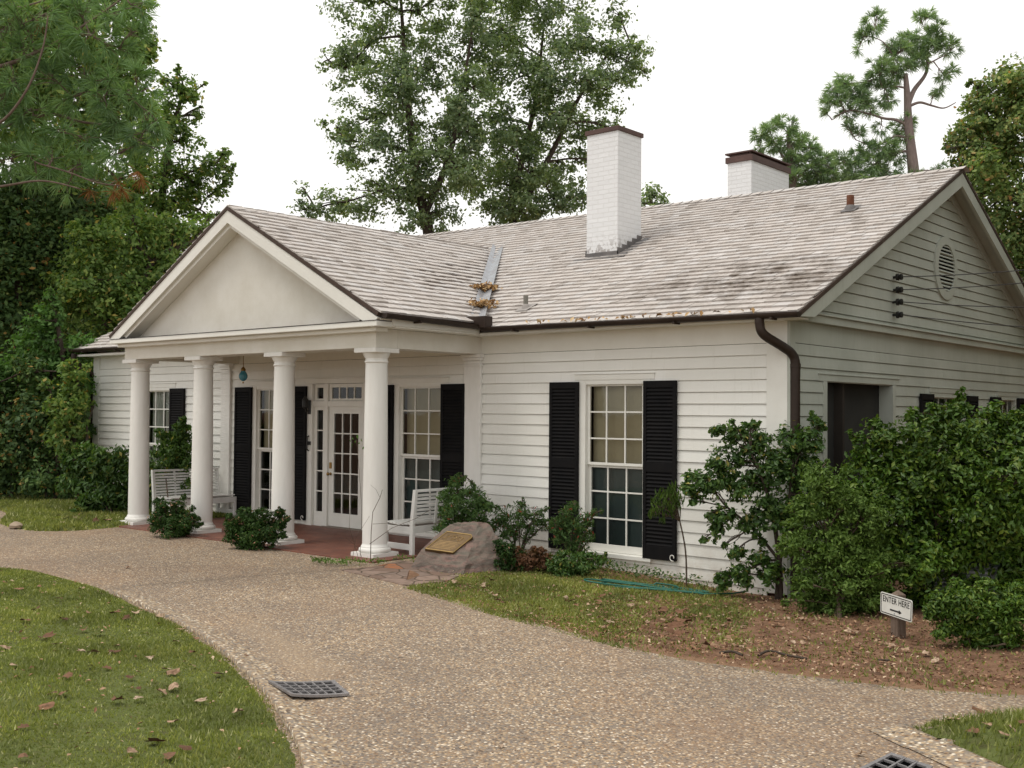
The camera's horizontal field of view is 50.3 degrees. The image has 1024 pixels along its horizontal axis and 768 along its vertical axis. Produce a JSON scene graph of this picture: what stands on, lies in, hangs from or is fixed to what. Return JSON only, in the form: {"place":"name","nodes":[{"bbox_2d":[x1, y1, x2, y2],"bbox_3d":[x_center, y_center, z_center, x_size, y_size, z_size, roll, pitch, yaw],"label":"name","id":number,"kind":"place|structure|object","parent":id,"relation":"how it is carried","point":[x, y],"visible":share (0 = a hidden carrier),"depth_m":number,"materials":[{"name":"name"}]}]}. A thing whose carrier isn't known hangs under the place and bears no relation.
{"place":"outdoors","nodes":[
{"label":"outdoors","id":0,"kind":"place"},
{"bbox_2d":[0,485,225,530],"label":"lawn","id":1,"kind":"structure","parent":0,"point":[103,526],"depth_m":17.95,"materials":[{"name":"plant"}]},
{"bbox_2d":[9,521,22,528],"bbox_3d":[-8.055,2.297,17.704,0.232,0.133,0.194,0,-2,15],"label":"edge stone","id":2,"kind":"object","parent":1,"relation":"on","point":[15,525],"visible":1,"depth_m":17.64,"materials":[{"name":"beige stone"}]},
{"bbox_2d":[0,351,52,498],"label":"tall shrub","id":3,"kind":"object","parent":1,"relation":"on","point":[13,455],"visible":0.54,"depth_m":22.79,"materials":[{"name":"green plant"}]},
{"bbox_2d":[0,358,96,498],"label":"tall shrub","id":4,"kind":"object","parent":1,"relation":"on","point":[45,479],"visible":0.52,"depth_m":22.54,"materials":[{"name":"green plant"}]},
{"bbox_2d":[0,287,97,451],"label":"young tree","id":5,"kind":"object","parent":1,"relation":"on","point":[43,339],"visible":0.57,"depth_m":23.32,"materials":[{"name":"green plant"}]},
{"bbox_2d":[0,131,121,389],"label":"woodland tree","id":6,"kind":"object","parent":1,"relation":"on","point":[28,249],"visible":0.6,"depth_m":26.57,"materials":[{"name":"green plant"}]},
{"bbox_2d":[36,357,97,498],"bbox_3d":[-9.144,1.035,22.398,1.349,3.129,1.075,-1,-2,41],"label":"tall shrub","id":7,"kind":"object","parent":1,"relation":"on","point":[67,408],"visible":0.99,"depth_m":22.20,"materials":[{"name":"green plant"}]},
{"bbox_2d":[0,0,167,194],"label":"woodland tree","id":8,"kind":"object","parent":1,"relation":"on","point":[152,49],"visible":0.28,"depth_m":24.72,"materials":[{"name":"green plant"}]},
{"bbox_2d":[55,440,128,512],"bbox_3d":[-7.528,1.801,19.860,1.792,1.556,1.005,0,-2,25],"label":"corner shrub","id":9,"kind":"object","parent":1,"relation":"on","point":[93,476],"visible":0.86,"depth_m":19.63,"materials":[{"name":"green plant"}]},
{"bbox_2d":[149,415,191,512],"bbox_3d":[-6.040,1.514,19.554,1.328,1.916,1.012,-1,-2,41],"label":"corner shrub","id":10,"kind":"object","parent":1,"relation":"on","point":[179,437],"visible":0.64,"depth_m":19.52,"materials":[{"name":"green plant"}]},
{"bbox_2d":[0,566,301,767],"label":"lawn","id":11,"kind":"structure","parent":0,"point":[134,680],"depth_m":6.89,"materials":[{"name":"plant"}]},
{"bbox_2d":[17,723,28,727],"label":"fallen leaf","id":12,"kind":"object","parent":11,"relation":"on","point":[23,725],"visible":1,"depth_m":6.33,"materials":[{"name":"brown plant"}]},
{"bbox_2d":[18,753,27,757],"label":"fallen leaf","id":13,"kind":"object","parent":11,"relation":"on","point":[22,755],"visible":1,"depth_m":5.75,"materials":[{"name":"brown plant"}]},
{"bbox_2d":[39,701,54,709],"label":"fallen leaf","id":14,"kind":"object","parent":11,"relation":"on","point":[48,705],"visible":1,"depth_m":6.78,"materials":[{"name":"brown plant"}]},
{"bbox_2d":[43,630,56,637],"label":"fallen leaf","id":15,"kind":"object","parent":11,"relation":"on","point":[50,634],"visible":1,"depth_m":8.99,"materials":[{"name":"brown plant"}]},
{"bbox_2d":[62,672,72,677],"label":"fallen leaf","id":16,"kind":"object","parent":11,"relation":"on","point":[68,674],"visible":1,"depth_m":7.56,"materials":[{"name":"brown plant"}]},
{"bbox_2d":[0,0,182,209],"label":"pine tree","id":17,"kind":"object","parent":11,"relation":"on","point":[11,119],"visible":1,"depth_m":12.46,"materials":[{"name":"green plant"}]},
{"bbox_2d":[127,747,136,752],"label":"fallen leaf","id":18,"kind":"object","parent":11,"relation":"on","point":[130,749],"visible":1,"depth_m":5.93,"materials":[{"name":"beige plant"}]},
{"bbox_2d":[0,570,283,767],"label":"leaf litter","id":19,"kind":"object","parent":11,"relation":"on","point":[95,709],"visible":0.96,"depth_m":7.53,"materials":[{"name":"brown plant"}]},
{"bbox_2d":[146,738,165,741],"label":"fallen leaf","id":20,"kind":"object","parent":11,"relation":"on","point":[153,739],"visible":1,"depth_m":6.13,"materials":[{"name":"brown plant"}]},
{"bbox_2d":[157,688,166,693],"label":"fallen leaf","id":21,"kind":"object","parent":11,"relation":"on","point":[162,690],"visible":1,"depth_m":7.24,"materials":[{"name":"brown plant"}]},
{"bbox_2d":[163,752,175,758],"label":"fallen leaf","id":22,"kind":"object","parent":11,"relation":"on","point":[168,755],"visible":1,"depth_m":5.90,"materials":[{"name":"brown plant"}]},
{"bbox_2d":[167,668,179,674],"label":"fallen leaf","id":23,"kind":"object","parent":11,"relation":"on","point":[174,671],"visible":1,"depth_m":7.77,"materials":[{"name":"brown plant"}]},
{"bbox_2d":[168,682,178,689],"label":"fallen leaf","id":24,"kind":"object","parent":11,"relation":"on","point":[173,685],"visible":1,"depth_m":7.36,"materials":[{"name":"beige plant"}]},
{"bbox_2d":[179,745,191,749],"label":"fallen leaf","id":25,"kind":"object","parent":11,"relation":"on","point":[184,747],"visible":1,"depth_m":6.04,"materials":[{"name":"brown plant"}]},
{"bbox_2d":[195,697,207,701],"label":"fallen leaf","id":26,"kind":"object","parent":11,"relation":"on","point":[201,699],"visible":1,"depth_m":7.09,"materials":[{"name":"beige plant"}]},
{"bbox_2d":[0,511,1023,767],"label":"driveway","id":27,"kind":"structure","parent":0,"point":[454,685],"depth_m":7.93,"materials":[{"name":"beige gravel"}]},
{"bbox_2d":[121,570,326,586],"bbox_3d":[-3.283,2.250,12.649,2.672,0.004,0.054,1,-2,-33],"label":"expansion joint","id":28,"kind":"object","parent":27,"relation":"on","point":[221,578],"visible":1,"depth_m":12.55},
{"bbox_2d":[112,590,343,767],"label":"kerb","id":29,"kind":"structure","parent":27,"relation":"on","point":[314,741],"depth_m":7.46,"materials":[{"name":"concrete"}]},
{"bbox_2d":[268,680,349,696],"bbox_3d":[-1.411,2.105,7.556,0.490,0.046,0.420,1,-2,-21],"label":"drain grate","id":30,"kind":"object","parent":27,"relation":"on","point":[329,688],"visible":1,"depth_m":7.55,"materials":[{"name":"metal"}]},
{"bbox_2d":[310,553,414,565],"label":"weeds","id":31,"kind":"object","parent":27,"relation":"on","point":[325,560],"visible":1,"depth_m":13.83,"materials":[{"name":"green plant"}]},
{"bbox_2d":[349,486,432,560],"bbox_3d":[-1.574,1.781,14.096,1.140,1.080,0.103,0,-1,-2],"label":"bare sapling","id":32,"kind":"object","parent":27,"relation":"on","point":[371,529],"visible":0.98,"depth_m":14.07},
{"bbox_2d":[860,752,932,767],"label":"drain grate","id":33,"kind":"object","parent":27,"relation":"on","point":[891,760],"visible":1,"depth_m":6.05,"materials":[{"name":"metal"}]},
{"bbox_2d":[870,724,1005,767],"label":"kerb","id":34,"kind":"structure","parent":27,"relation":"on","point":[946,752],"depth_m":6.35,"materials":[{"name":"concrete"}]},
{"bbox_2d":[0,0,1023,269],"label":"sky","id":35,"kind":"structure","parent":0,"point":[723,69],"materials":[{"name":"white"}]},
{"bbox_2d":[406,550,1023,694],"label":"planting bed","id":36,"kind":"object","parent":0,"point":[855,640],"visible":0.21,"depth_m":9.78,"materials":[{"name":"soil"}]},
{"bbox_2d":[411,521,501,574],"bbox_3d":[-0.581,2.100,13.941,1.093,0.676,1.198,0,-2,22],"label":"boulder","id":37,"kind":"object","parent":36,"relation":"on","point":[461,548],"visible":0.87,"depth_m":13.62,"materials":[{"name":"grey stone"}]},
{"bbox_2d":[431,472,500,532],"bbox_3d":[-0.613,1.775,14.555,0.812,1.203,0.690,-1,-2,41],"label":"nandina shrub","id":38,"kind":"object","parent":36,"relation":"on","point":[448,511],"visible":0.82,"depth_m":14.52,"materials":[{"name":"green plant"}]},
{"bbox_2d":[492,531,526,571],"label":"shrub","id":39,"kind":"object","parent":36,"relation":"on","point":[504,551],"visible":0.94,"depth_m":13.55,"materials":[{"name":"green plant"}]},
{"bbox_2d":[490,497,551,549],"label":"nandina shrub","id":40,"kind":"object","parent":36,"relation":"on","point":[503,519],"visible":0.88,"depth_m":14.74,"materials":[{"name":"green plant"}]},
{"bbox_2d":[510,545,552,571],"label":"shrub","id":41,"kind":"object","parent":36,"relation":"on","point":[533,557],"visible":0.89,"depth_m":13.60,"materials":[{"name":"brown plant"}]},
{"bbox_2d":[546,500,603,560],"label":"nandina shrub","id":42,"kind":"object","parent":36,"relation":"on","point":[565,522],"visible":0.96,"depth_m":14.11,"materials":[{"name":"green plant"}]},
{"bbox_2d":[542,548,607,577],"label":"shrub","id":43,"kind":"object","parent":36,"relation":"on","point":[561,563],"visible":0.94,"depth_m":13.54,"materials":[{"name":"green plant"}]},
{"bbox_2d":[648,479,686,585],"bbox_3d":[1.874,1.830,13.117,0.470,1.378,0.273,1,-1,-6],"label":"weeping shrub","id":44,"kind":"object","parent":36,"relation":"on","point":[675,499],"visible":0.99,"depth_m":13.10,"materials":[{"name":"green plant"}]},
{"bbox_2d":[663,628,674,633],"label":"fallen leaf","id":45,"kind":"object","parent":36,"relation":"on","point":[670,630],"visible":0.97,"depth_m":10.12,"materials":[{"name":"brown plant"}]},
{"bbox_2d":[576,559,772,598],"bbox_3d":[1.952,2.358,13.451,3.002,0.250,0.552,-1,-2,41],"label":"ground cover","id":46,"kind":"object","parent":36,"relation":"on","point":[643,571],"visible":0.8,"depth_m":13.68,"materials":[{"name":"green plant"}]},
{"bbox_2d":[667,621,685,627],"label":"fallen leaf","id":47,"kind":"object","parent":36,"relation":"on","point":[674,624],"visible":1,"depth_m":10.48,"materials":[{"name":"brown plant"}]},
{"bbox_2d":[674,630,683,635],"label":"fallen leaf","id":48,"kind":"object","parent":36,"relation":"on","point":[678,632],"visible":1,"depth_m":10.01,"materials":[{"name":"brown plant"}]},
{"bbox_2d":[675,607,687,612],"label":"fallen leaf","id":49,"kind":"object","parent":36,"relation":"on","point":[680,611],"visible":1,"depth_m":11.28,"materials":[{"name":"brown plant"}]},
{"bbox_2d":[680,619,692,621],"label":"fallen leaf","id":50,"kind":"object","parent":36,"relation":"on","point":[683,620],"visible":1,"depth_m":10.88,"materials":[{"name":"brown plant"}]},
{"bbox_2d":[403,559,1023,697],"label":"grass","id":51,"kind":"structure","parent":36,"relation":"on","point":[558,605],"depth_m":11.59,"materials":[{"name":"green plant"}]},
{"bbox_2d":[583,578,747,594],"bbox_3d":[1.800,2.391,12.875,1.935,0.104,0.414,0,-2,13],"label":"garden hose","id":52,"kind":"object","parent":51,"relation":"on","point":[644,585],"visible":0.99,"depth_m":12.89,"materials":[{"name":"green rubber"}]},
{"bbox_2d":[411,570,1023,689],"bbox_3d":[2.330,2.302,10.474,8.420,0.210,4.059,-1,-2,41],"label":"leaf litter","id":53,"kind":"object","parent":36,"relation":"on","point":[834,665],"visible":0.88,"depth_m":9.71,"materials":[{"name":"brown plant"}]},
{"bbox_2d":[719,650,742,655],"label":"fallen twig","id":54,"kind":"object","parent":36,"relation":"on","point":[733,651],"visible":1,"depth_m":8.95,"materials":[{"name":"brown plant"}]},
{"bbox_2d":[679,410,828,599],"bbox_3d":[2.796,1.441,12.621,1.733,2.295,0.753,0,-1,6],"label":"camellia shrub","id":55,"kind":"object","parent":36,"relation":"on","point":[776,466],"visible":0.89,"depth_m":12.48,"materials":[{"name":"green plant"}]},
{"bbox_2d":[757,650,806,659],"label":"fallen twig","id":56,"kind":"object","parent":36,"relation":"on","point":[780,653],"visible":0.99,"depth_m":9.10,"materials":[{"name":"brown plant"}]},
{"bbox_2d":[772,458,917,617],"bbox_3d":[3.552,1.703,11.597,1.462,1.819,0.875,0,-1,1],"label":"azalea shrub","id":57,"kind":"object","parent":36,"relation":"on","point":[855,561],"visible":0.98,"depth_m":11.50,"materials":[{"name":"green plant"}]},
{"bbox_2d":[880,590,912,638],"bbox_3d":[3.697,2.277,10.369,0.122,0.615,0.465,1,-2,-19],"label":"directional sign","id":58,"kind":"object","parent":36,"relation":"on","point":[897,606],"visible":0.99,"depth_m":10.38,"materials":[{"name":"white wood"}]},
{"bbox_2d":[831,386,1023,611],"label":"shrub","id":59,"kind":"object","parent":36,"relation":"on","point":[921,477],"visible":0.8,"depth_m":11.72,"materials":[{"name":"green plant"}]},
{"bbox_2d":[931,656,938,662],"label":"fallen leaf","id":60,"kind":"object","parent":36,"relation":"on","point":[935,659],"visible":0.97,"depth_m":9.32,"materials":[{"name":"beige plant"}]},
{"bbox_2d":[920,560,1000,594],"bbox_3d":[5.085,2.214,12.327,0.860,0.560,0.760,0,-2,29],"label":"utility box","id":61,"kind":"object","parent":36,"relation":"on","point":[972,571],"visible":0.12,"depth_m":11.93,"materials":[{"name":"paint"}]},
{"bbox_2d":[921,576,1023,650],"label":"shrub","id":62,"kind":"object","parent":36,"relation":"on","point":[995,624],"visible":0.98,"depth_m":9.89,"materials":[{"name":"green plant"}]},
{"bbox_2d":[912,705,1023,767],"bbox_3d":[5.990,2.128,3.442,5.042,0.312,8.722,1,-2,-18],"label":"corner lawn","id":63,"kind":"structure","parent":0,"point":[983,748],"depth_m":6.37,"materials":[{"name":"plant"}]},
{"bbox_2d":[965,727,979,732],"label":"fallen leaf","id":64,"kind":"object","parent":63,"relation":"on","point":[975,731],"visible":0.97,"depth_m":6.47,"materials":[{"name":"brown plant"}]},
{"bbox_2d":[972,705,984,712],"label":"fallen leaf","id":65,"kind":"object","parent":63,"relation":"on","point":[974,708],"visible":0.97,"depth_m":6.94,"materials":[{"name":"brown plant"}]},
{"bbox_2d":[976,704,986,709],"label":"fallen leaf","id":66,"kind":"object","parent":63,"relation":"on","point":[980,706],"visible":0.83,"depth_m":7.02,"materials":[{"name":"beige plant"}]},
{"bbox_3d":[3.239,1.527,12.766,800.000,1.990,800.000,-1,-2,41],"label":"ground","id":67,"kind":"structure","parent":0,"visible":0},
{"bbox_2d":[0,174,132,438],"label":"woods","id":68,"kind":"object","parent":67,"relation":"on","point":[87,416],"depth_m":44.04,"materials":[{"name":"green plant"}]},
{"bbox_2d":[0,131,186,396],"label":"woodland tree","id":69,"kind":"object","parent":67,"relation":"on","point":[106,314],"visible":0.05,"depth_m":35.61,"materials":[{"name":"green plant"}]},
{"bbox_2d":[39,191,215,338],"bbox_3d":[-9.062,-0.822,25.753,4.264,7.204,2.595,1,-1,-8],"label":"woodland tree","id":70,"kind":"object","parent":67,"relation":"on","point":[124,293],"visible":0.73,"depth_m":25.57,"materials":[{"name":"green plant"}]},
{"bbox_2d":[96,63,237,247],"bbox_3d":[-9.217,-2.771,28.909,3.614,11.189,2.236,1,-2,-20],"label":"woodland tree","id":71,"kind":"object","parent":67,"relation":"on","point":[161,198],"visible":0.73,"depth_m":28.83,"materials":[{"name":"green plant"}]},
{"bbox_2d":[147,493,204,538],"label":"round bush","id":72,"kind":"object","parent":67,"relation":"on","point":[174,522],"visible":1,"depth_m":16.66,"materials":[{"name":"green plant"}]},
{"bbox_2d":[220,506,291,549],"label":"round bush","id":73,"kind":"object","parent":67,"relation":"on","point":[252,532],"visible":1,"depth_m":15.26,"materials":[{"name":"green plant"}]},
{"bbox_2d":[340,561,458,585],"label":"flagstone path","id":74,"kind":"structure","parent":67,"relation":"on","point":[396,572],"depth_m":13.21,"materials":[{"name":"brown stone"}]},
{"bbox_2d":[286,0,517,234],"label":"hardwood tree","id":75,"kind":"object","parent":67,"relation":"on","point":[460,169],"visible":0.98,"depth_m":33.43,"materials":[{"name":"green plant"}]},
{"bbox_2d":[68,125,1023,597],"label":"white cottage","id":76,"kind":"structure","parent":67,"relation":"on","point":[402,363],"depth_m":15.89,"materials":[{"name":"paint"}]},
{"bbox_2d":[149,383,175,495],"bbox_3d":[-6.986,1.228,21.664,1.300,2.483,0.233,-1,-2,41],"label":"window","id":77,"kind":"structure","parent":76,"relation":"in","point":[158,409],"depth_m":21.77,"materials":[{"name":"white paint"}]},
{"bbox_2d":[151,467,236,515],"bbox_3d":[-5.644,1.966,19.369,0.624,0.900,1.350,-1,-2,41],"label":"porch bench","id":78,"kind":"object","parent":76,"relation":"on","point":[218,497],"visible":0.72,"depth_m":19.36,"materials":[{"name":"white paint"}]},
{"bbox_2d":[239,356,247,382],"bbox_3d":[-4.433,-0.289,17.998,0.144,0.565,0.144,-1,-2,41],"label":"hanging lantern","id":79,"kind":"object","parent":76,"relation":"hanging from","point":[243,375],"visible":0.94,"depth_m":17.96,"materials":[{"name":"teal glass"}]},
{"bbox_2d":[249,380,295,520],"bbox_3d":[-4.189,1.185,19.237,1.300,2.483,0.216,-1,-2,41],"label":"window","id":80,"kind":"structure","parent":76,"relation":"in","point":[256,475],"depth_m":19.51,"materials":[{"name":"white paint"}]},
{"bbox_2d":[326,407,362,528],"bbox_3d":[-2.751,1.360,17.932,0.865,1.994,0.121,-1,-2,41],"label":"door","id":81,"kind":"structure","parent":76,"relation":"in","point":[334,519],"depth_m":18.01,"materials":[{"name":"white paint"}]},
{"bbox_2d":[350,434,363,552],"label":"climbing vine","id":82,"kind":"object","parent":76,"relation":"attached to","point":[357,436],"visible":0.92,"depth_m":14.44,"materials":[{"name":"green plant"}]},
{"bbox_2d":[389,377,450,538],"bbox_3d":[-1.385,1.142,16.817,1.300,2.483,0.216,-1,-2,41],"label":"window","id":83,"kind":"structure","parent":76,"relation":"in","point":[422,457],"depth_m":17.00,"materials":[{"name":"white paint"}]},
{"bbox_2d":[387,485,482,554],"bbox_3d":[-1.093,1.895,15.360,0.624,0.900,1.350,-1,-2,41],"label":"porch bench","id":84,"kind":"object","parent":76,"relation":"on","point":[419,524],"visible":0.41,"depth_m":14.88,"materials":[{"name":"white paint"}]},
{"bbox_2d":[466,280,754,322],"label":"leaf litter","id":85,"kind":"object","parent":76,"relation":"on","point":[484,287],"visible":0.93,"depth_m":16.18,"materials":[{"name":"brown plant"}]},
{"bbox_2d":[574,372,655,565],"bbox_3d":[1.379,1.100,14.430,1.300,2.483,0.216,-1,-2,41],"label":"window","id":86,"kind":"structure","parent":76,"relation":"in","point":[613,482],"depth_m":14.53,"materials":[{"name":"white paint"}]},
{"bbox_2d":[927,387,968,534],"bbox_3d":[6.700,1.196,16.786,0.157,2.268,1.730,-1,-2,41],"label":"window","id":87,"kind":"structure","parent":76,"relation":"in","point":[938,391],"depth_m":16.63,"materials":[{"name":"white paint"}]},
{"bbox_2d":[903,270,1023,276],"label":"overhead wire","id":88,"kind":"object","parent":76,"relation":"attached to","point":[963,274],"visible":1,"depth_m":15.33,"materials":[{"name":"black metal"}]},
{"bbox_2d":[903,314,1023,326],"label":"overhead wire","id":89,"kind":"object","parent":76,"relation":"attached to","point":[963,321],"visible":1,"depth_m":15.33,"materials":[{"name":"black metal"}]},
{"bbox_2d":[903,282,1023,289],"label":"overhead wire","id":90,"kind":"object","parent":76,"relation":"attached to","point":[963,287],"visible":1,"depth_m":15.33,"materials":[{"name":"black metal"}]},
{"bbox_2d":[903,301,1023,307],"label":"overhead wire","id":91,"kind":"object","parent":76,"relation":"attached to","point":[961,305],"visible":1,"depth_m":15.32,"materials":[{"name":"black metal"}]},
{"bbox_2d":[995,391,1019,444],"bbox_3d":[8.583,1.266,19.010,0.216,2.268,1.220,-1,-2,41],"label":"window","id":92,"kind":"structure","parent":76,"relation":"in","point":[1003,394],"depth_m":19.17,"materials":[{"name":"white paint"}]},
{"bbox_2d":[447,0,656,225],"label":"hardwood tree","id":93,"kind":"object","parent":67,"relation":"on","point":[521,188],"visible":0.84,"depth_m":35.23,"materials":[{"name":"green plant"}]},
{"bbox_2d":[641,180,670,206],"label":"hardwood tree","id":94,"kind":"object","parent":67,"relation":"on","point":[651,194],"visible":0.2,"depth_m":40.02,"materials":[{"name":"green plant"}]},
{"bbox_2d":[748,111,857,187],"bbox_3d":[9.441,-2.878,34.929,3.756,11.817,1.552,1,-1,-8],"label":"pine tree","id":95,"kind":"object","parent":67,"relation":"on","point":[824,172],"visible":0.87,"depth_m":34.85,"materials":[{"name":"green plant"}]},
{"bbox_2d":[813,4,965,181],"bbox_3d":[11.391,-4.298,32.851,4.670,14.518,1.803,0,-1,2],"label":"pine tree","id":96,"kind":"object","parent":67,"relation":"on","point":[919,55],"visible":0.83,"depth_m":32.92,"materials":[{"name":"green plant"}]},
{"bbox_2d":[940,52,1023,280],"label":"maple tree","id":97,"kind":"object","parent":67,"relation":"on","point":[994,146],"visible":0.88,"depth_m":20.74,"materials":[{"name":"green plant"}]}
]}

